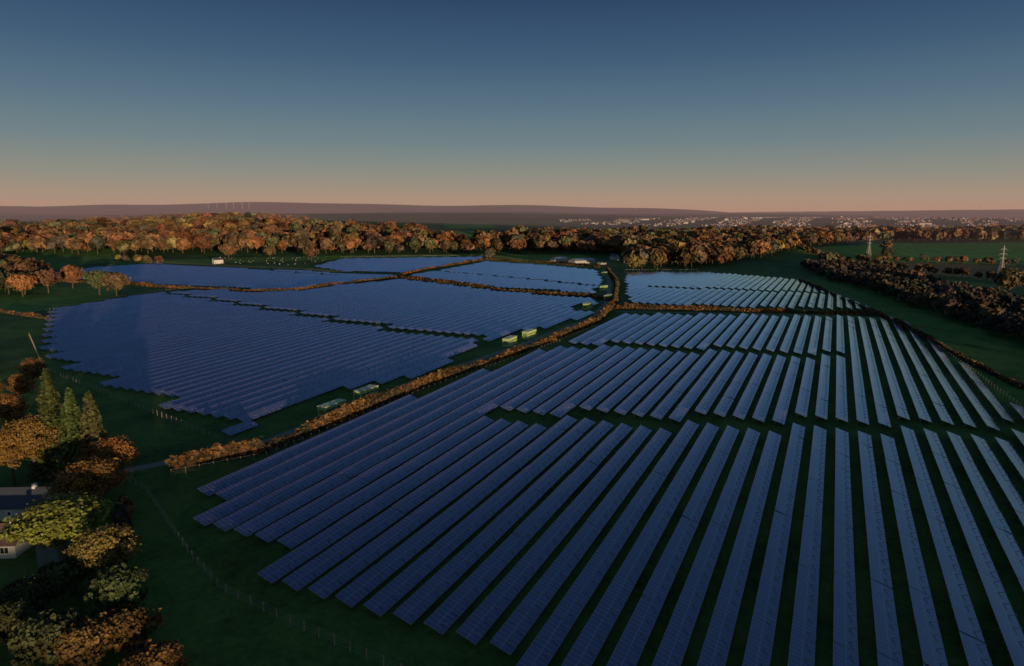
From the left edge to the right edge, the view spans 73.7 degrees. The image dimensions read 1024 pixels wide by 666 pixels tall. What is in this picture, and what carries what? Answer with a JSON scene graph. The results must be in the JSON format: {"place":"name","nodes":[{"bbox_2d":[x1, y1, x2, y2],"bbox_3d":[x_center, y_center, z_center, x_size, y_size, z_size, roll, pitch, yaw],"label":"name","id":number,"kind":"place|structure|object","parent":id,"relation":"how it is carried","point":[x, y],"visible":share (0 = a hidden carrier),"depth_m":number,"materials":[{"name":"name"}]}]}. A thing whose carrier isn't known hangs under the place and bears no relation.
{"place":"outdoors","nodes":[
{"label":"outdoors","id":0,"kind":"place"},
{"bbox_2d":[0,202,1023,665],"bbox_3d":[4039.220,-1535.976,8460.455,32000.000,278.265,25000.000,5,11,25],"label":"ground","id":1,"kind":"structure","parent":0,"point":[208,620],"depth_m":167.69,"materials":[{"name":"green plant"}]},
{"bbox_2d":[0,212,1023,665],"bbox_3d":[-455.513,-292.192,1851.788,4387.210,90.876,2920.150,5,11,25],"label":"vegetation","id":2,"kind":"object","parent":1,"relation":"on","point":[88,462],"visible":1,"depth_m":391.69,"materials":[{"name":"orange plant"}]},
{"bbox_2d":[0,201,1023,665],"bbox_3d":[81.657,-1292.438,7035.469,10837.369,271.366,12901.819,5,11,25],"label":"buildings","id":3,"kind":"structure","parent":1,"relation":"on","point":[14,501],"depth_m":278.55,"materials":[{"name":"painted render"},{"name":"slate"},{"name":"glass"}]},
{"bbox_2d":[40,256,1023,665],"bbox_3d":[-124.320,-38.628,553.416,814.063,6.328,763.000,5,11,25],"label":"solar tables","id":4,"kind":"object","parent":1,"relation":"on","point":[244,364],"visible":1,"depth_m":167.61,"materials":[{"name":"blue"}]},
{"bbox_2d":[0,0,1023,211],"label":"sky","id":5,"kind":"structure","parent":0,"point":[707,105],"materials":[{"name":"blue"}]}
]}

